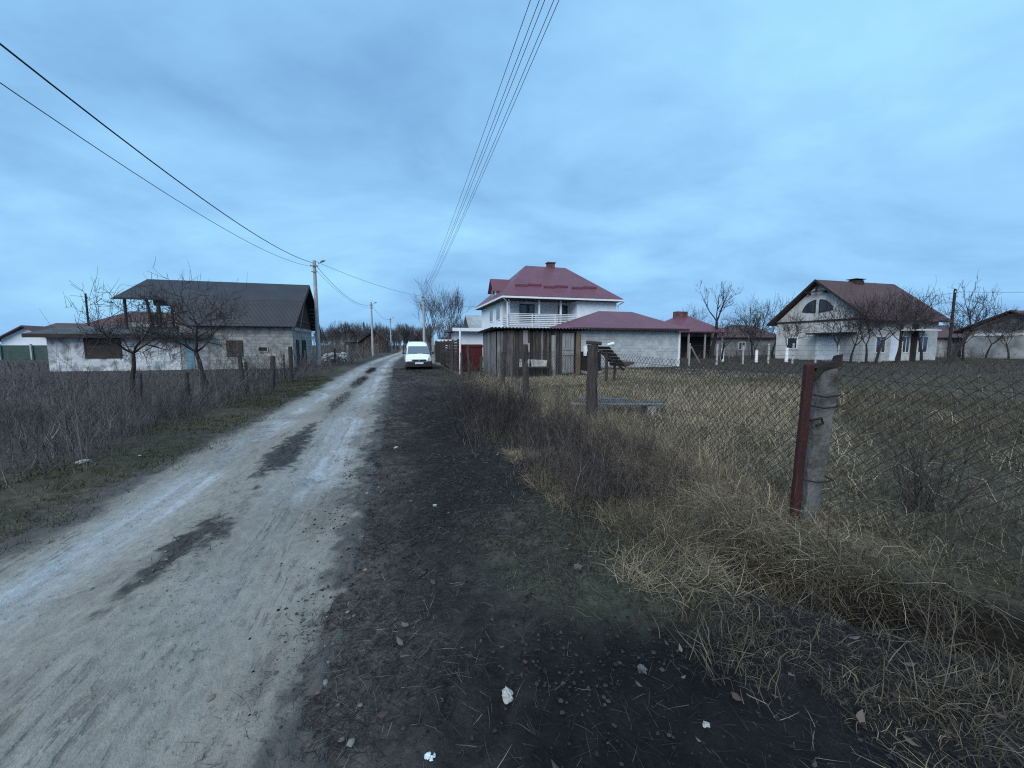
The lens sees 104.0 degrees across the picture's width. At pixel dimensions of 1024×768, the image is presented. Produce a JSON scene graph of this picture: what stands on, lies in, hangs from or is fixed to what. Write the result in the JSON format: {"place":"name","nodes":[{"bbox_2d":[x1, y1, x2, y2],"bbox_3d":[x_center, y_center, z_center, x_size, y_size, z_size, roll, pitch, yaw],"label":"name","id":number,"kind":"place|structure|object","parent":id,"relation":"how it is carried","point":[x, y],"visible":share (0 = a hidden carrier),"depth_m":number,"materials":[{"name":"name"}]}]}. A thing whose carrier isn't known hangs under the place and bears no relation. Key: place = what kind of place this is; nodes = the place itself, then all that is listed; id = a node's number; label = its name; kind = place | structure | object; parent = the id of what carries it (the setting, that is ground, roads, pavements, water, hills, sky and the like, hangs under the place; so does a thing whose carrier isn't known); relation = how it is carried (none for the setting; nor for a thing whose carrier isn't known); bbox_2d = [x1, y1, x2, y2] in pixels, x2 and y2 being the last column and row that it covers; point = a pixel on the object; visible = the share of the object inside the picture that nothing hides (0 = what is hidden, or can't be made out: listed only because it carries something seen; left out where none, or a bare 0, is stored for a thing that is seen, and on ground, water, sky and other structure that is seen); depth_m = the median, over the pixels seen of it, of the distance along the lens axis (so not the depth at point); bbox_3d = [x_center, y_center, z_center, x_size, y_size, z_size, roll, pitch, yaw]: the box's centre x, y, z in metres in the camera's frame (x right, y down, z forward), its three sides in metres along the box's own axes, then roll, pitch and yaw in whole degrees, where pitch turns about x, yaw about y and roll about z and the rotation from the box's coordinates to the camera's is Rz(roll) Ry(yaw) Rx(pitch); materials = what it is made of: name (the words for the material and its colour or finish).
{"place":"outdoors","nodes":[
{"label":"outdoors","id":0,"kind":"place"},
{"bbox_2d":[0,349,404,767],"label":"road","id":1,"kind":"structure","parent":0,"point":[129,679],"depth_m":2.58,"materials":[{"name":"gravel"}]},
{"bbox_2d":[88,396,389,759],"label":"clods","id":2,"kind":"object","parent":1,"relation":"on","point":[351,741],"visible":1,"depth_m":2.45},
{"bbox_2d":[112,367,376,593],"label":"rotted grass","id":3,"kind":"structure","parent":0,"point":[361,378],"depth_m":5.80,"materials":[{"name":"plant"}]},
{"bbox_2d":[0,345,1023,767],"bbox_3d":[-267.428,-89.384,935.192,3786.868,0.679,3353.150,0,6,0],"label":"ground","id":4,"kind":"structure","parent":0,"point":[684,721],"depth_m":2.37,"materials":[{"name":"soil"}]},
{"bbox_2d":[0,344,47,359],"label":"sheet fence","id":5,"kind":"object","parent":4,"relation":"on","point":[18,352],"visible":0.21,"depth_m":44.27,"materials":[{"name":"metal"}]},
{"bbox_2d":[0,325,53,344],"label":"white cottage","id":6,"kind":"structure","parent":4,"relation":"on","point":[13,336],"depth_m":50.19,"materials":[{"name":"paint"}]},
{"bbox_2d":[47,323,84,326],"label":"long cottage","id":7,"kind":"structure","parent":4,"relation":"on","point":[61,324],"depth_m":64.71,"materials":[{"name":"white paint"}]},
{"bbox_2d":[78,312,182,325],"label":"red roof house","id":8,"kind":"structure","parent":4,"relation":"on","point":[116,316],"depth_m":46.19,"materials":[{"name":"stone"}]},
{"bbox_2d":[63,266,208,399],"bbox_3d":[-10.867,-1.357,11.780,3.254,3.882,2.990,5,8,42],"label":"fruit tree","id":9,"kind":"object","parent":4,"relation":"on","point":[136,346],"visible":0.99,"depth_m":11.61,"materials":[{"name":"brown plant"}]},
{"bbox_2d":[138,374,142,414],"bbox_3d":[-8.076,0.349,8.699,0.094,1.153,0.129,2,6,18],"label":"wooden stake","id":10,"kind":"object","parent":4,"relation":"on","point":[140,385],"visible":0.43,"depth_m":8.66,"materials":[{"name":"brown wood"}]},
{"bbox_2d":[86,256,254,388],"bbox_3d":[-11.733,-1.927,14.206,4.522,4.546,5.143,-2,6,-16],"label":"fruit tree","id":11,"kind":"object","parent":4,"relation":"on","point":[196,353],"visible":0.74,"depth_m":14.15,"materials":[{"name":"brown plant"}]},
{"bbox_2d":[21,279,320,371],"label":"unfinished house","id":12,"kind":"structure","parent":4,"relation":"on","point":[285,313],"depth_m":26.14,"materials":[{"name":"brick"}]},
{"bbox_2d":[83,338,121,357],"bbox_3d":[-24.755,-2.165,24.205,1.800,1.210,0.055,-2,6,-16],"label":"window","id":13,"kind":"structure","parent":12,"relation":"in","point":[94,353],"depth_m":24.17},
{"bbox_2d":[185,342,194,368],"bbox_3d":[-20.508,-1.758,25.494,0.450,1.850,0.030,-2,6,-16],"label":"door","id":14,"kind":"structure","parent":12,"relation":"in","point":[191,357],"depth_m":25.49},
{"bbox_2d":[226,340,243,356],"bbox_3d":[-18.108,-2.321,26.120,0.938,1.050,0.040,-2,6,-16],"label":"boarded window","id":15,"kind":"structure","parent":12,"relation":"in","point":[240,347],"depth_m":26.11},
{"bbox_2d":[0,306,370,492],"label":"dead weeds","id":16,"kind":"object","parent":4,"relation":"on","point":[95,413],"visible":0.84,"depth_m":8.28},
{"bbox_2d":[184,372,191,413],"bbox_3d":[-7.483,0.322,9.259,0.105,1.206,0.141,-2,6,-16],"label":"wooden stake","id":17,"kind":"object","parent":4,"relation":"on","point":[186,374],"visible":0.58,"depth_m":9.19,"materials":[{"name":"brown wood"}]},
{"bbox_2d":[237,356,246,396],"bbox_3d":[-7.977,-0.098,11.845,0.185,1.456,0.138,-2,6,-16],"label":"wooden stake","id":18,"kind":"object","parent":4,"relation":"on","point":[240,362],"visible":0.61,"depth_m":11.78,"materials":[{"name":"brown wood"}]},
{"bbox_2d":[217,337,320,378],"bbox_3d":[-10.938,-1.179,18.591,4.297,2.088,4.723,-5,8,-44],"label":"bare shrub","id":19,"kind":"object","parent":4,"relation":"on","point":[296,368],"visible":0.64,"depth_m":18.70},
{"bbox_2d":[270,356,274,388],"bbox_3d":[-8.514,-0.285,14.255,0.220,1.440,0.176,-2,6,-16],"label":"wooden stake","id":20,"kind":"object","parent":4,"relation":"on","point":[272,367],"visible":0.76,"depth_m":14.18,"materials":[{"name":"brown wood"}]},
{"bbox_2d":[288,347,292,381],"bbox_3d":[-9.182,-0.673,16.627,0.184,1.756,0.169,-2,6,-16],"label":"wooden stake","id":21,"kind":"object","parent":4,"relation":"on","point":[290,353],"visible":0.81,"depth_m":16.57,"materials":[{"name":"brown wood"}]},
{"bbox_2d":[277,354,341,371],"bbox_3d":[-12.681,-1.370,24.938,3.743,1.198,5.001,-3,6,-30],"label":"bare shrub","id":22,"kind":"object","parent":4,"relation":"on","point":[313,365],"visible":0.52,"depth_m":24.93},
{"bbox_2d":[310,260,324,365],"bbox_3d":[-14.192,-5.053,29.632,1.068,8.063,0.396,-1,6,-6],"label":"utility pole","id":23,"kind":"object","parent":4,"relation":"on","point":[316,313],"visible":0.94,"depth_m":29.51,"materials":[{"name":"concrete"}]},
{"bbox_2d":[0,82,306,265],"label":"overhead wire","id":24,"kind":"object","parent":23,"relation":"attached to","point":[118,162],"visible":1,"depth_m":8.80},
{"bbox_2d":[0,43,312,262],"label":"overhead wire","id":25,"kind":"object","parent":23,"relation":"attached to","point":[31,68],"visible":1,"depth_m":8.66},
{"bbox_2d":[321,352,346,361],"bbox_3d":[-17.057,-2.599,38.748,2.293,1.033,3.975,-3,6,-31],"label":"rubble","id":26,"kind":"object","parent":4,"relation":"on","point":[332,355],"visible":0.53,"depth_m":38.24,"materials":[{"name":"stone"}]},
{"bbox_2d":[342,330,389,352],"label":"brick barn","id":27,"kind":"structure","parent":4,"relation":"on","point":[382,341],"depth_m":84.23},
{"bbox_2d":[369,302,376,355],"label":"utility pole","id":28,"kind":"object","parent":4,"relation":"on","point":[372,340],"visible":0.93,"depth_m":58.09,"materials":[{"name":"concrete"}]},
{"bbox_2d":[0,376,785,701],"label":"verge grass","id":29,"kind":"structure","parent":4,"relation":"on","point":[286,384],"depth_m":5.01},
{"bbox_2d":[402,342,433,368],"bbox_3d":[-6.576,-2.022,27.838,2.040,1.854,4.323,-2,6,-16],"label":"delivery van","id":30,"kind":"object","parent":4,"relation":"on","point":[417,354],"visible":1,"depth_m":26.45,"materials":[{"name":"white paint"}]},
{"bbox_2d":[421,294,425,342],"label":"utility pole","id":31,"kind":"object","parent":4,"relation":"on","point":[423,309],"visible":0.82,"depth_m":49.25,"materials":[{"name":"concrete"}]},
{"bbox_2d":[422,0,530,293],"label":"overhead wire","id":32,"kind":"object","parent":31,"relation":"attached to","point":[490,113],"visible":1,"depth_m":9.00,"materials":[{"name":"metal"}]},
{"bbox_2d":[424,0,539,292],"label":"overhead wire","id":33,"kind":"object","parent":31,"relation":"attached to","point":[495,115],"visible":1,"depth_m":8.94,"materials":[{"name":"metal"}]},
{"bbox_2d":[425,0,544,291],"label":"overhead wire","id":34,"kind":"object","parent":31,"relation":"attached to","point":[501,110],"visible":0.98,"depth_m":8.93,"materials":[{"name":"metal"}]},
{"bbox_2d":[424,0,553,295],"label":"overhead wire","id":35,"kind":"object","parent":31,"relation":"attached to","point":[505,115],"visible":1,"depth_m":8.82,"materials":[{"name":"metal"}]},
{"bbox_2d":[425,0,558,294],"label":"overhead wire","id":36,"kind":"object","parent":31,"relation":"attached to","point":[509,113],"visible":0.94,"depth_m":8.93,"materials":[{"name":"metal"}]},
{"bbox_2d":[410,272,449,354],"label":"tall tree","id":37,"kind":"object","parent":4,"relation":"on","point":[431,308],"visible":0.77,"depth_m":63.62,"materials":[{"name":"brown plant"}]},
{"bbox_2d":[424,752,435,760],"bbox_3d":[-0.324,1.467,1.578,0.045,0.026,0.032,2,6,21],"label":"foil wrapper","id":38,"kind":"object","parent":4,"relation":"on","point":[427,755],"visible":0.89,"depth_m":1.57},
{"bbox_2d":[432,338,451,362],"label":"fence","id":39,"kind":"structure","parent":4,"relation":"on","point":[437,351],"depth_m":35.43,"materials":[{"name":"concrete"}]},
{"bbox_2d":[440,339,458,371],"bbox_3d":[-4.431,-1.952,27.741,0.150,2.200,9.500,-2,6,-16],"label":"board fence","id":40,"kind":"object","parent":4,"relation":"on","point":[444,350],"visible":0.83,"depth_m":27.24,"materials":[{"name":"brown wood"}]},
{"bbox_2d":[429,282,474,339],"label":"tall tree","id":41,"kind":"object","parent":4,"relation":"on","point":[455,304],"visible":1,"depth_m":58.49,"materials":[{"name":"brown plant"}]},
{"bbox_2d":[440,315,463,335],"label":"tall tree","id":42,"kind":"object","parent":4,"relation":"on","point":[457,322],"visible":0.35,"depth_m":74.00,"materials":[{"name":"brown plant"}]},
{"bbox_2d":[451,342,453,372],"bbox_3d":[-3.251,-1.294,21.928,0.180,2.007,0.155,0,6,-1],"label":"rough post","id":43,"kind":"object","parent":4,"relation":"on","point":[452,353],"visible":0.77,"depth_m":21.86,"materials":[{"name":"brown wood"}]},
{"bbox_2d":[459,328,460,371],"bbox_3d":[-2.783,-1.643,21.502,0.129,2.701,0.109,0,6,0],"label":"pipe post","id":44,"kind":"object","parent":4,"relation":"on","point":[459,345],"visible":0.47,"depth_m":21.41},
{"bbox_2d":[444,328,486,367],"bbox_3d":[-2.062,-2.183,27.122,4.540,2.980,4.940,-2,6,-16],"label":"flat roof hut","id":45,"kind":"object","parent":4,"relation":"on","point":[470,336],"visible":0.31,"depth_m":24.91,"materials":[{"name":"white paint"}]},
{"bbox_2d":[466,346,470,373],"bbox_3d":[-2.276,-1.104,21.080,0.229,1.808,0.156,0,6,-1],"label":"rough post","id":46,"kind":"object","parent":4,"relation":"on","point":[468,358],"visible":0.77,"depth_m":21.00,"materials":[{"name":"brown wood"}]},
{"bbox_2d":[457,344,482,371],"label":"red gate","id":47,"kind":"structure","parent":4,"relation":"on","point":[476,350],"depth_m":21.95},
{"bbox_2d":[407,378,534,439],"bbox_3d":[-0.639,0.404,7.395,2.432,1.082,2.193,0,6,0],"label":"bare shrub","id":48,"kind":"object","parent":4,"relation":"on","point":[483,404],"visible":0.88,"depth_m":7.15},
{"bbox_2d":[463,315,481,327],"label":"mansard house","id":49,"kind":"structure","parent":4,"relation":"on","point":[472,321],"depth_m":65.33,"materials":[{"name":"white paint"}]},
{"bbox_2d":[502,686,512,703],"bbox_3d":[-0.019,1.435,1.847,0.054,0.039,0.081,-1,6,-12],"label":"paper scrap","id":50,"kind":"object","parent":4,"relation":"on","point":[507,694],"visible":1,"depth_m":1.83,"materials":[{"name":"white paper"}]},
{"bbox_2d":[514,366,552,378],"bbox_3d":[1.005,-0.502,19.054,1.850,0.640,0.380,-2,6,-16],"label":"rough table","id":51,"kind":"object","parent":4,"relation":"on","point":[535,367],"visible":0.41,"depth_m":19.07,"materials":[{"name":"grey wood"}]},
{"bbox_2d":[519,359,546,366],"bbox_3d":[1.022,-0.977,19.259,1.420,0.470,0.030,-2,1,-16],"label":"white board","id":52,"kind":"object","parent":51,"relation":"on","point":[541,363],"visible":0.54,"depth_m":19.32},
{"bbox_2d":[476,327,591,377],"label":"wooden shed","id":53,"kind":"structure","parent":4,"relation":"on","point":[508,340],"depth_m":19.52,"materials":[{"name":"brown wood"}]},
{"bbox_2d":[561,333,573,373],"bbox_3d":[2.777,-1.524,19.853,0.650,2.000,0.070,-2,6,-16],"label":"door","id":54,"kind":"structure","parent":53,"relation":"in","point":[567,338],"depth_m":19.82,"materials":[{"name":"silver metal"}]},
{"bbox_2d":[474,262,624,327],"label":"white house","id":55,"kind":"structure","parent":4,"relation":"on","point":[550,294],"depth_m":35.85,"materials":[{"name":"paint"}]},
{"bbox_2d":[519,304,534,322],"bbox_3d":[1.340,-6.273,35.736,1.400,1.650,0.050,-2,6,-16],"label":"window","id":56,"kind":"structure","parent":55,"relation":"in","point":[529,309],"depth_m":35.72,"materials":[{"name":"black glass"}]},
{"bbox_2d":[558,305,567,322],"bbox_3d":[4.662,-6.174,36.677,0.900,2.030,0.085,-2,6,-16],"label":"balcony door","id":57,"kind":"structure","parent":55,"relation":"in","point":[564,308],"depth_m":36.62,"materials":[{"name":"black glass"}]},
{"bbox_2d":[581,346,601,373],"bbox_3d":[3.893,-1.231,19.996,0.950,1.380,0.750,-2,6,-16],"label":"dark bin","id":58,"kind":"object","parent":4,"relation":"on","point":[585,352],"visible":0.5,"depth_m":19.78,"materials":[{"name":"black plastic"}]},
{"bbox_2d":[182,366,1023,767],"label":"verge straw","id":59,"kind":"object","parent":4,"relation":"on","point":[454,596],"visible":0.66,"depth_m":2.39,"materials":[{"name":"plant"}]},
{"bbox_2d":[598,342,633,380],"bbox_3d":[3.998,-0.763,15.944,1.222,1.828,1.200,-2,6,-16],"label":"plank stand","id":60,"kind":"object","parent":4,"relation":"on","point":[611,353],"visible":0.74,"depth_m":15.75,"materials":[{"name":"brown wood"}]},
{"bbox_2d":[570,398,665,416],"bbox_3d":[2.375,0.571,9.108,2.170,0.435,0.640,0,6,1],"label":"plank bench","id":61,"kind":"object","parent":4,"relation":"on","point":[640,403],"visible":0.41,"depth_m":8.96,"materials":[{"name":"grey wood"}]},
{"bbox_2d":[549,311,689,367],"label":"block garage","id":62,"kind":"structure","parent":4,"relation":"on","point":[632,333],"depth_m":27.96,"materials":[{"name":"white brick"}]},
{"bbox_2d":[220,434,1023,767],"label":"soil crumbs","id":63,"kind":"object","parent":4,"relation":"on","point":[622,696],"visible":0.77,"depth_m":2.19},
{"bbox_2d":[312,311,964,351],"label":"woodland","id":64,"kind":"object","parent":4,"relation":"on","point":[407,335],"visible":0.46,"depth_m":106.93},
{"bbox_2d":[312,331,1011,358],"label":"scrub","id":65,"kind":"object","parent":4,"relation":"on","point":[342,345],"visible":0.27,"depth_m":53.73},
{"bbox_2d":[371,453,1005,767],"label":"fallen leaves","id":66,"kind":"object","parent":4,"relation":"on","point":[735,696],"visible":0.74,"depth_m":1.86,"materials":[{"name":"brown plant"}]},
{"bbox_2d":[677,303,710,323],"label":"orchard tree","id":67,"kind":"object","parent":4,"relation":"on","point":[696,312],"visible":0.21,"depth_m":50.48,"materials":[{"name":"brown plant"}]},
{"bbox_2d":[665,311,728,358],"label":"house","id":68,"kind":"structure","parent":4,"relation":"on","point":[696,339],"depth_m":46.34,"materials":[{"name":"red paint"}]},
{"bbox_2d":[696,281,741,358],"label":"pollard tree","id":69,"kind":"object","parent":4,"relation":"on","point":[712,348],"visible":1,"depth_m":45.20,"materials":[{"name":"brown plant"}]},
{"bbox_2d":[420,352,1023,701],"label":"red brown weeds","id":70,"kind":"object","parent":4,"relation":"on","point":[547,455],"visible":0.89,"depth_m":4.81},
{"bbox_2d":[702,312,755,361],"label":"orchard tree","id":71,"kind":"object","parent":4,"relation":"on","point":[724,346],"visible":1,"depth_m":35.71,"materials":[{"name":"brown plant"}]},
{"bbox_2d":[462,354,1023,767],"bbox_3d":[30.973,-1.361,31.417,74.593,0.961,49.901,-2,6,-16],"label":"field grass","id":72,"kind":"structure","parent":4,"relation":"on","point":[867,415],"depth_m":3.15,"materials":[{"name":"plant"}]},
{"bbox_2d":[711,325,776,355],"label":"brown house","id":73,"kind":"structure","parent":4,"relation":"on","point":[764,342],"depth_m":58.78,"materials":[{"name":"grey paint"}]},
{"bbox_2d":[717,291,779,359],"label":"orchard tree","id":74,"kind":"object","parent":4,"relation":"on","point":[741,318],"visible":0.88,"depth_m":40.86,"materials":[{"name":"brown plant"}]},
{"bbox_2d":[740,315,776,361],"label":"orchard tree","id":75,"kind":"object","parent":4,"relation":"on","point":[753,342],"visible":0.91,"depth_m":35.45,"materials":[{"name":"brown plant"}]},
{"bbox_2d":[500,340,1023,582],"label":"chain link fence","id":76,"kind":"object","parent":4,"relation":"on","point":[820,392],"visible":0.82,"depth_m":3.63,"materials":[{"name":"metal"}]},
{"bbox_2d":[748,292,794,356],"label":"orchard tree","id":77,"kind":"object","parent":4,"relation":"on","point":[770,319],"visible":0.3,"depth_m":51.80,"materials":[{"name":"brown plant"}]},
{"bbox_2d":[743,555,813,604],"bbox_3d":[1.705,1.477,2.664,0.394,0.706,0.382,0,6,0],"label":"tall weed","id":78,"kind":"object","parent":4,"relation":"on","point":[775,585],"visible":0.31,"depth_m":2.64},
{"bbox_2d":[688,343,881,365],"bbox_3d":[23.284,-2.360,33.171,20.545,2.012,0.160,-2,6,-16],"label":"wire fence","id":79,"kind":"object","parent":4,"relation":"on","point":[815,359],"visible":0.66,"depth_m":33.05,"materials":[{"name":"concrete"}]},
{"bbox_2d":[774,307,818,361],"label":"orchard tree","id":80,"kind":"object","parent":4,"relation":"on","point":[785,329],"visible":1,"depth_m":36.35,"materials":[{"name":"brown plant"}]},
{"bbox_2d":[808,285,878,354],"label":"orchard tree","id":81,"kind":"object","parent":4,"relation":"on","point":[834,318],"visible":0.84,"depth_m":36.26,"materials":[{"name":"brown plant"}]},
{"bbox_2d":[819,296,894,363],"bbox_3d":[28.596,-4.578,32.920,5.310,6.168,4.759,-2,6,-22],"label":"orchard tree","id":82,"kind":"object","parent":4,"relation":"on","point":[864,335],"visible":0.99,"depth_m":32.72,"materials":[{"name":"brown plant"}]},
{"bbox_2d":[769,278,952,361],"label":"cream house","id":83,"kind":"structure","parent":4,"relation":"on","point":[810,296],"depth_m":40.11,"materials":[{"name":"paint"}]},
{"bbox_2d":[787,337,797,348],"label":"window","id":84,"kind":"structure","parent":83,"relation":"in","point":[796,340],"depth_m":43.87,"materials":[{"name":"white glass"}]},
{"bbox_2d":[802,300,815,312],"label":"attic window","id":85,"kind":"structure","parent":83,"relation":"in","point":[810,307],"depth_m":41.89,"materials":[{"name":"black glass"}]},
{"bbox_2d":[819,299,832,311],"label":"attic window","id":86,"kind":"structure","parent":83,"relation":"in","point":[823,308],"depth_m":40.61,"materials":[{"name":"black glass"}]},
{"bbox_2d":[816,336,837,360],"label":"white door","id":87,"kind":"structure","parent":83,"relation":"in","point":[823,352],"depth_m":40.46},
{"bbox_2d":[875,336,885,352],"bbox_3d":[34.947,-3.748,37.921,1.300,1.600,0.050,-2,6,-16],"label":"window","id":88,"kind":"structure","parent":83,"relation":"in","point":[878,342],"depth_m":37.90,"materials":[{"name":"white glass"}]},
{"bbox_2d":[889,336,898,360],"bbox_3d":[36.726,-3.375,38.467,1.000,2.450,0.050,-2,6,-16],"label":"side door","id":89,"kind":"structure","parent":83,"relation":"in","point":[894,342],"depth_m":38.46,"materials":[{"name":"white paint"}]},
{"bbox_2d":[901,336,909,352],"bbox_3d":[38.264,-3.840,38.859,1.000,1.600,0.050,-2,6,-16],"label":"window","id":90,"kind":"structure","parent":83,"relation":"in","point":[906,343],"depth_m":38.88,"materials":[{"name":"white glass"}]},
{"bbox_2d":[917,336,928,352],"bbox_3d":[40.572,-3.904,39.513,1.400,1.600,0.050,-2,6,-16],"label":"window","id":91,"kind":"structure","parent":83,"relation":"in","point":[924,340],"depth_m":39.56,"materials":[{"name":"white glass"}]},
{"bbox_2d":[831,289,912,362],"bbox_3d":[31.086,-4.927,34.831,5.622,6.531,5.039,1,6,9],"label":"orchard tree","id":92,"kind":"object","parent":4,"relation":"on","point":[866,351],"visible":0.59,"depth_m":34.56,"materials":[{"name":"brown plant"}]},
{"bbox_2d":[841,282,953,363],"bbox_3d":[31.402,-5.122,32.935,5.599,7.257,6.247,-2,6,-18],"label":"orchard tree","id":93,"kind":"object","parent":4,"relation":"on","point":[903,312],"visible":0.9,"depth_m":33.19,"materials":[{"name":"brown plant"}]},
{"bbox_2d":[864,286,967,362],"bbox_3d":[34.544,-5.298,34.612,5.599,7.257,6.247,-3,6,-29],"label":"orchard tree","id":94,"kind":"object","parent":4,"relation":"on","point":[899,347],"visible":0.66,"depth_m":34.85,"materials":[{"name":"brown plant"}]},
{"bbox_2d":[894,285,969,360],"bbox_3d":[39.172,-6.053,38.584,6.871,7.982,6.158,-1,6,-14],"label":"orchard tree","id":95,"kind":"object","parent":4,"relation":"on","point":[921,349],"visible":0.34,"depth_m":37.87,"materials":[{"name":"brown plant"}]},
{"bbox_2d":[877,415,1012,521],"bbox_3d":[3.970,0.815,3.772,0.648,0.979,0.906,-4,7,-34],"label":"dead shrub","id":96,"kind":"object","parent":4,"relation":"on","point":[916,495],"visible":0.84,"depth_m":3.80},
{"bbox_2d":[936,325,962,356],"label":"outbuilding","id":97,"kind":"structure","parent":4,"relation":"on","point":[942,336],"depth_m":50.91,"materials":[{"name":"grey concrete"}]},
{"bbox_2d":[946,289,958,357],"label":"wooden pole","id":98,"kind":"object","parent":4,"relation":"on","point":[950,332],"visible":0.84,"depth_m":45.21,"materials":[{"name":"brown wood"}]},
{"bbox_2d":[924,298,1005,360],"bbox_3d":[41.968,-5.244,37.334,5.622,6.531,5.039,4,7,35],"label":"orchard tree","id":99,"kind":"object","parent":4,"relation":"on","point":[962,327],"visible":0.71,"depth_m":37.10,"materials":[{"name":"brown plant"}]},
{"bbox_2d":[939,270,1023,363],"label":"leaning tree","id":100,"kind":"object","parent":4,"relation":"on","point":[955,353],"visible":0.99,"depth_m":33.41,"materials":[{"name":"brown plant"}]},
{"bbox_2d":[953,310,1023,358],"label":"grey house","id":101,"kind":"structure","parent":4,"relation":"on","point":[1015,345],"depth_m":45.76,"materials":[{"name":"paint"}]},
{"bbox_2d":[965,306,1023,357],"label":"orchard tree","id":102,"kind":"object","parent":4,"relation":"on","point":[987,352],"visible":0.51,"depth_m":44.67,"materials":[{"name":"brown plant"}]},
{"bbox_2d":[978,311,1023,359],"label":"orchard tree","id":103,"kind":"object","parent":4,"relation":"on","point":[1008,355],"visible":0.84,"depth_m":42.17,"materials":[{"name":"brown plant"}]},
{"bbox_2d":[0,0,1023,344],"label":"sky","id":104,"kind":"structure","parent":0,"point":[650,151],"materials":[{"name":"blue"}]},
{"bbox_2d":[463,367,1023,767],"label":"dry grass","id":105,"kind":"structure","parent":0,"point":[722,482],"depth_m":4.42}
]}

